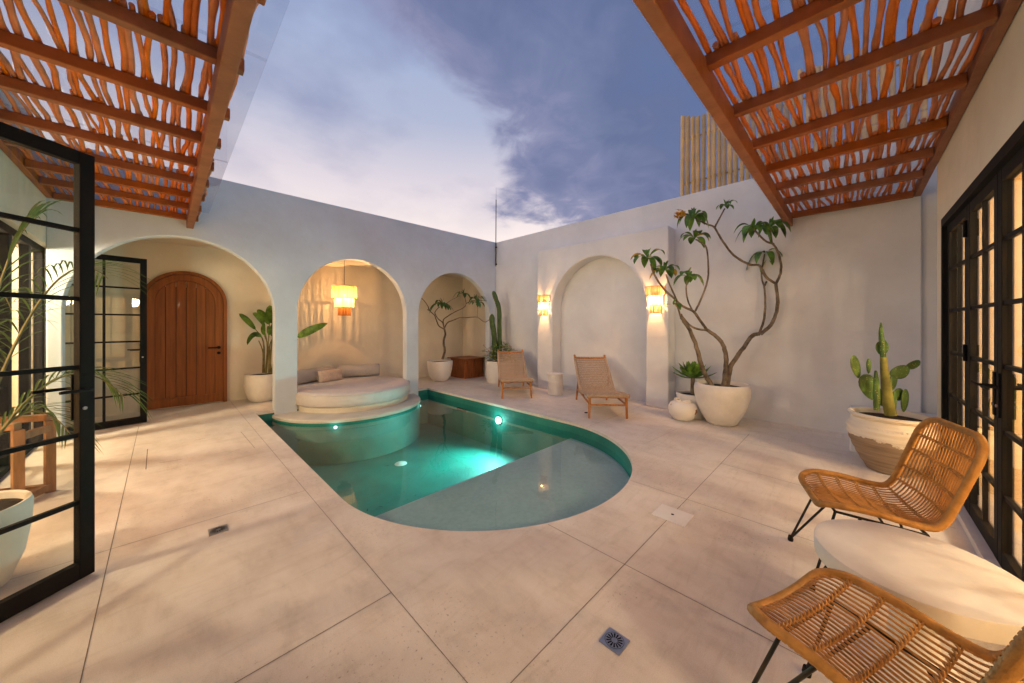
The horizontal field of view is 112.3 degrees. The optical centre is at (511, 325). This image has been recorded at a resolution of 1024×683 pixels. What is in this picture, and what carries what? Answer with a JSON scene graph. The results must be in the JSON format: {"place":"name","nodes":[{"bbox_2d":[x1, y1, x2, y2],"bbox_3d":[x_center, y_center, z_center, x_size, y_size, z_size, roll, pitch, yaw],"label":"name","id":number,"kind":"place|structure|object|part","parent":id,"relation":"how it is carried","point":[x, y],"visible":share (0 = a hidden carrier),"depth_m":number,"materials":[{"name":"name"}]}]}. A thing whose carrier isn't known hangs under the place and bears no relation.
{"place":"outdoors","nodes":[
{"label":"outdoors","id":0,"kind":"place"},
{"bbox_2d":[0,0,936,242],"label":"sky","id":1,"kind":"structure","parent":0,"point":[428,113],"materials":[{"name":"blue"}]},
{"bbox_2d":[0,375,1005,682],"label":"patio floor","id":2,"kind":"structure","parent":0,"point":[262,581],"depth_m":1.99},
{"bbox_2d":[12,244,17,415],"bbox_3d":[-5.059,0.090,0.938,7.500,2.620,3.398,0,0,45],"label":"lit room","id":3,"kind":"object","parent":2,"relation":"on","point":[14,337],"depth_m":4.62,"materials":[{"name":"paint"}]},
{"bbox_2d":[0,414,55,497],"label":"timber armchair","id":4,"kind":"object","parent":2,"relation":"on","point":[19,435],"visible":0.68,"depth_m":2.80,"materials":[{"name":"brown wood"}]},
{"bbox_2d":[0,89,69,428],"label":"garden room wall","id":5,"kind":"structure","parent":2,"relation":"on","point":[21,194],"depth_m":3.48,"materials":[{"name":"paint"}]},
{"bbox_2d":[0,220,44,478],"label":"glazed screen","id":6,"kind":"object","parent":5,"relation":"attached to","point":[24,242],"visible":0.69,"depth_m":3.75,"materials":[{"name":"black metal"}]},
{"bbox_2d":[0,122,94,622],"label":"glass door","id":7,"kind":"structure","parent":5,"relation":"attached to","point":[82,393],"depth_m":1.88,"materials":[{"name":"black metal"}]},
{"bbox_2d":[65,254,146,433],"bbox_3d":[-5.491,0.220,4.612,0.182,2.340,0.815,0,0,33],"label":"glass door","id":8,"kind":"structure","parent":5,"relation":"attached to","point":[141,418],"depth_m":4.80,"materials":[{"name":"black metal"}]},
{"bbox_2d":[0,0,265,228],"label":"pergola","id":9,"kind":"object","parent":5,"relation":"attached to","point":[223,52],"visible":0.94,"depth_m":2.26,"materials":[{"name":"brown wood"}]},
{"bbox_2d":[0,200,157,586],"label":"potted palm","id":10,"kind":"object","parent":2,"relation":"on","point":[16,506],"visible":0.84,"depth_m":1.96,"materials":[{"name":"plant"}]},
{"bbox_2d":[208,524,228,536],"bbox_3d":[-2.005,1.397,2.345,0.100,0.006,0.100,0,0,45],"label":"floor drain","id":11,"kind":"object","parent":2,"relation":"on","point":[217,530],"visible":1,"depth_m":2.34,"materials":[{"name":"metal"}]},
{"bbox_2d":[70,240,462,419],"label":"portico back wall","id":12,"kind":"structure","parent":2,"relation":"on","point":[369,330],"depth_m":6.75,"materials":[{"name":"paint"}]},
{"bbox_2d":[147,271,226,409],"bbox_3d":[-5.603,0.233,5.909,0.121,2.326,1.085,0,0,45],"label":"arched door","id":13,"kind":"structure","parent":12,"relation":"attached to","point":[187,346],"depth_m":5.92,"materials":[{"name":"brown wood"}]},
{"bbox_2d":[142,237,463,278],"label":"portico ceiling","id":14,"kind":"structure","parent":12,"relation":"attached to","point":[185,242],"depth_m":5.87,"materials":[{"name":"paint"}]},
{"bbox_2d":[332,260,356,315],"bbox_3d":[-3.459,-0.788,7.088,0.478,1.183,0.478,0,0,45],"label":"pendant lamp","id":15,"kind":"object","parent":14,"relation":"hanging from","point":[344,300],"visible":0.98,"depth_m":6.96,"materials":[{"name":"yellow fabric"}]},
{"bbox_2d":[46,139,495,436],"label":"arcade wall","id":16,"kind":"structure","parent":2,"relation":"on","point":[284,247],"depth_m":5.75,"materials":[{"name":"paint"}]},
{"bbox_2d":[239,305,327,401],"bbox_3d":[-4.214,0.511,6.272,1.519,1.778,0.629,0,0,19],"label":"potted bird of paradise","id":17,"kind":"object","parent":2,"relation":"on","point":[257,386],"visible":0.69,"depth_m":6.33,"materials":[{"name":"plant"}]},
{"bbox_2d":[258,390,631,516],"bbox_3d":[-1.085,1.810,4.687,5.373,0.740,3.126,0,0,45],"label":"pool basin","id":18,"kind":"object","parent":2,"relation":"in","point":[479,437],"visible":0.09,"depth_m":5.46,"materials":[{"name":"teal tile"}]},
{"bbox_2d":[272,376,419,464],"bbox_3d":[-3.083,1.654,6.588,2.560,1.032,2.560,0,0,45],"label":"round daybed","id":19,"kind":"object","parent":18,"relation":"on","point":[355,406],"visible":0.86,"depth_m":5.71,"materials":[{"name":"stone"}]},
{"bbox_2d":[297,366,333,384],"bbox_3d":[-4.027,1.005,6.906,0.272,0.272,0.971,0,0,20],"label":"bolster","id":20,"kind":"object","parent":19,"relation":"on","point":[306,375],"visible":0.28,"depth_m":6.74,"materials":[{"name":"beige fabric"}]},
{"bbox_2d":[316,369,343,382],"bbox_3d":[-3.699,1.028,7.002,0.162,0.254,0.582,0,0,32],"label":"cushion","id":21,"kind":"object","parent":19,"relation":"on","point":[330,375],"visible":1,"depth_m":6.93,"materials":[{"name":"beige fabric"}]},
{"bbox_2d":[337,364,379,376],"bbox_3d":[-3.393,1.005,7.630,0.865,0.272,0.272,0,0,-23],"label":"bolster","id":22,"kind":"object","parent":19,"relation":"on","point":[358,370],"visible":0.81,"depth_m":7.54,"materials":[{"name":"beige fabric"}]},
{"bbox_2d":[394,461,406,465],"bbox_3d":[-1.749,2.172,5.404,0.190,0.012,0.190,0,0,45],"label":"pool drain cover","id":23,"kind":"object","parent":18,"relation":"on","point":[400,463],"visible":1,"depth_m":5.38,"materials":[{"name":"white plastic"}]},
{"bbox_2d":[495,416,501,424],"bbox_3d":[-0.240,1.670,6.029,0.149,0.149,0.028,0,0,45],"label":"pool light","id":24,"kind":"object","parent":18,"relation":"attached to","point":[498,419],"visible":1,"depth_m":6.01,"materials":[{"name":"glass"}]},
{"bbox_2d":[375,438,629,530],"bbox_3d":[0.284,1.907,3.327,1.513,0.545,3.126,0,0,45],"label":"pool shelf","id":25,"kind":"object","parent":18,"relation":"in","point":[570,477],"visible":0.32,"depth_m":3.32,"materials":[{"name":"tile"}]},
{"bbox_2d":[421,289,489,380],"bbox_3d":[-1.372,0.230,8.654,1.679,2.341,0.811,0,0,2],"label":"potted frangipani","id":26,"kind":"object","parent":2,"relation":"on","point":[440,369],"visible":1,"depth_m":8.54,"materials":[{"name":"plant"}]},
{"bbox_2d":[447,356,483,378],"bbox_3d":[-1.228,1.136,9.362,0.780,0.528,0.750,0,0,45],"label":"wood cabinet","id":27,"kind":"object","parent":2,"relation":"on","point":[465,367],"visible":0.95,"depth_m":9.15,"materials":[{"name":"brown wood"}]},
{"bbox_3d":[-1.110,1.145,9.061,0.012,0.430,0.230,0,0,45],"label":"door","id":28,"kind":"part","parent":27,"relation":"part of","materials":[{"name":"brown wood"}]},
{"bbox_3d":[-0.921,1.145,9.251,0.012,0.430,0.275,0,0,45],"label":"door","id":29,"kind":"part","parent":27,"relation":"part of","materials":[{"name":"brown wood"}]},
{"bbox_2d":[463,278,484,375],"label":"portico end wall","id":30,"kind":"structure","parent":2,"relation":"on","point":[473,336],"depth_m":9.84,"materials":[{"name":"paint"}]},
{"bbox_2d":[10,392,952,682],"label":"patio joints","id":31,"kind":"object","parent":2,"relation":"on","point":[386,586],"visible":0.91,"depth_m":1.86,"materials":[{"name":"concrete"}]},
{"bbox_2d":[481,291,515,383],"bbox_3d":[-0.299,0.273,8.503,0.919,2.255,0.938,0,0,12],"label":"cactus planter","id":32,"kind":"object","parent":2,"relation":"on","point":[492,370],"visible":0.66,"depth_m":8.45,"materials":[{"name":"plant"}]},
{"bbox_2d":[497,349,532,398],"bbox_3d":[0.028,0.987,7.311,0.628,0.840,1.569,0,0,-5],"label":"sun lounger","id":33,"kind":"object","parent":2,"relation":"on","point":[512,377],"visible":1,"depth_m":7.55,"materials":[{"name":"brown wood"}]},
{"bbox_2d":[547,372,562,395],"bbox_3d":[0.878,1.186,6.980,0.324,0.428,0.324,0,0,45],"label":"fluted stool","id":34,"kind":"object","parent":2,"relation":"on","point":[555,383],"visible":1,"depth_m":6.85,"materials":[{"name":"stone"}]},
{"bbox_2d":[574,354,629,418],"bbox_3d":[1.471,0.987,5.893,0.627,0.840,1.569,0,0,2],"label":"sun lounger","id":35,"kind":"object","parent":2,"relation":"on","point":[588,390],"visible":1,"depth_m":6.09,"materials":[{"name":"brown wood"}]},
{"bbox_2d":[538,226,674,408],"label":"arch buttress","id":36,"kind":"structure","parent":2,"relation":"on","point":[559,268],"depth_m":6.11,"materials":[{"name":"white paint"}]},
{"bbox_2d":[537,295,549,315],"bbox_3d":[0.654,-0.428,7.510,0.319,0.463,0.162,0,0,45],"label":"wall lamp","id":37,"kind":"object","parent":36,"relation":"attached to","point":[543,305],"visible":1,"depth_m":7.46,"materials":[{"name":"yellow glass"}]},
{"bbox_2d":[646,285,664,313],"bbox_3d":[2.388,-0.428,5.787,0.319,0.463,0.162,0,0,45],"label":"wall lamp","id":38,"kind":"object","parent":36,"relation":"attached to","point":[653,293],"visible":0.95,"depth_m":5.74,"materials":[{"name":"yellow glass"}]},
{"bbox_2d":[599,627,629,655],"bbox_3d":[0.453,1.397,1.520,0.098,0.006,0.098,0,0,45],"label":"floor drain","id":39,"kind":"object","parent":2,"relation":"on","point":[614,641],"visible":1,"depth_m":1.51,"materials":[{"name":"metal"}]},
{"bbox_2d":[652,504,693,526],"bbox_3d":[1.183,1.397,2.532,0.230,0.006,0.200,0,0,45],"label":"floor hatch","id":40,"kind":"object","parent":2,"relation":"on","point":[674,515],"visible":1,"depth_m":2.52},
{"bbox_2d":[668,397,697,420],"bbox_3d":[2.544,1.249,5.120,0.404,0.302,0.404,0,0,45],"label":"round jar","id":41,"kind":"object","parent":2,"relation":"on","point":[679,409],"visible":0.96,"depth_m":4.99,"materials":[{"name":"beige ceramic"}]},
{"bbox_2d":[673,361,716,418],"bbox_3d":[2.757,0.976,5.297,0.614,0.849,0.590,0,0,9],"label":"potted agave","id":42,"kind":"object","parent":2,"relation":"on","point":[692,370],"visible":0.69,"depth_m":5.19,"materials":[{"name":"plant"}]},
{"bbox_2d":[496,137,920,433],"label":"courtyard wall","id":43,"kind":"structure","parent":2,"relation":"on","point":[849,282],"depth_m":5.05,"materials":[{"name":"white paint"}]},
{"bbox_2d":[495,200,496,265],"bbox_3d":[-0.421,-2.605,9.102,0.041,2.090,0.041,0,0,45],"label":"lightning rod","id":44,"kind":"object","parent":43,"relation":"attached to","point":[495,248],"visible":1,"depth_m":9.09,"materials":[{"name":"black metal"}]},
{"bbox_2d":[680,22,936,195],"bbox_3d":[4.025,-2.899,4.894,3.077,1.438,0.103,0,0,45],"label":"bamboo fence","id":45,"kind":"object","parent":43,"relation":"on","point":[687,127],"visible":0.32,"depth_m":5.30,"materials":[{"name":"beige wood"}]},
{"bbox_2d":[630,200,790,426],"bbox_3d":[2.831,-0.206,4.792,2.533,3.213,0.895,0,0,-3],"label":"potted frangipani","id":46,"kind":"object","parent":2,"relation":"on","point":[725,401],"visible":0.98,"depth_m":4.75,"materials":[{"name":"ceramic"}]},
{"bbox_2d":[747,568,1023,682],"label":"rattan chair","id":47,"kind":"object","parent":2,"relation":"on","point":[1007,661],"visible":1,"depth_m":1.05,"materials":[{"name":"brown wicker"}]},
{"bbox_2d":[788,417,988,590],"bbox_3d":[1.971,0.949,1.879,0.650,0.902,0.524,0,0,28],"label":"rattan chair","id":48,"kind":"object","parent":2,"relation":"on","point":[962,476],"visible":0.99,"depth_m":1.81,"materials":[{"name":"brown wicker"}]},
{"bbox_2d":[846,323,940,477],"bbox_3d":[3.637,0.687,3.301,0.612,1.426,0.612,0,0,45],"label":"potted cactus","id":49,"kind":"object","parent":2,"relation":"on","point":[878,436],"visible":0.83,"depth_m":3.27,"materials":[{"name":"ceramic"}]},
{"bbox_2d":[814,519,1023,682],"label":"oval table","id":50,"kind":"object","parent":2,"relation":"on","point":[959,591],"visible":0.78,"depth_m":1.32,"materials":[{"name":"stone"}]},
{"bbox_2d":[921,135,936,414],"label":"alcove wall","id":51,"kind":"structure","parent":2,"relation":"on","point":[929,300],"depth_m":3.98,"materials":[{"name":"white paint"}]},
{"bbox_2d":[937,0,1023,567],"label":"house wall","id":52,"kind":"structure","parent":2,"relation":"on","point":[991,120],"depth_m":2.17,"materials":[{"name":"paint"}]},
{"bbox_2d":[633,0,1022,226],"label":"pergola","id":53,"kind":"object","parent":52,"relation":"attached to","point":[989,22],"visible":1,"depth_m":2.19,"materials":[{"name":"brown wood"}]},
{"bbox_2d":[941,121,1023,478],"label":"door frame","id":54,"kind":"object","parent":52,"relation":"attached to","point":[1009,149],"visible":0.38,"depth_m":2.66,"materials":[{"name":"black metal"}]},
{"bbox_2d":[947,206,966,509],"bbox_3d":[3.563,0.240,2.740,0.061,2.220,0.752,0,0,45],"label":"glass door","id":55,"kind":"structure","parent":54,"relation":"attached to","point":[956,263],"depth_m":2.83,"materials":[{"name":"black metal"}]},
{"bbox_2d":[963,173,1021,560],"bbox_3d":[3.055,0.240,2.216,0.182,2.220,0.752,0,0,45],"label":"glass door","id":56,"kind":"structure","parent":54,"relation":"attached to","point":[979,516],"depth_m":2.21,"materials":[{"name":"black metal"}]},
{"bbox_2d":[980,146,1023,581],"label":"glass door","id":57,"kind":"structure","parent":54,"relation":"attached to","point":[1009,172],"depth_m":1.89,"materials":[{"name":"black metal"}]},
{"bbox_2d":[963,172,1021,537],"bbox_3d":[3.205,0.090,-0.224,3.538,2.620,6.000,0,0,45],"label":"lit room","id":58,"kind":"object","parent":2,"relation":"on","point":[1018,337],"depth_m":2.93,"materials":[{"name":"paint"}]},
{"bbox_2d":[850,405,936,466],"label":"plaster plinth","id":59,"kind":"structure","parent":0,"point":[852,448],"depth_m":3.82,"materials":[{"name":"beige paint"}]}
]}

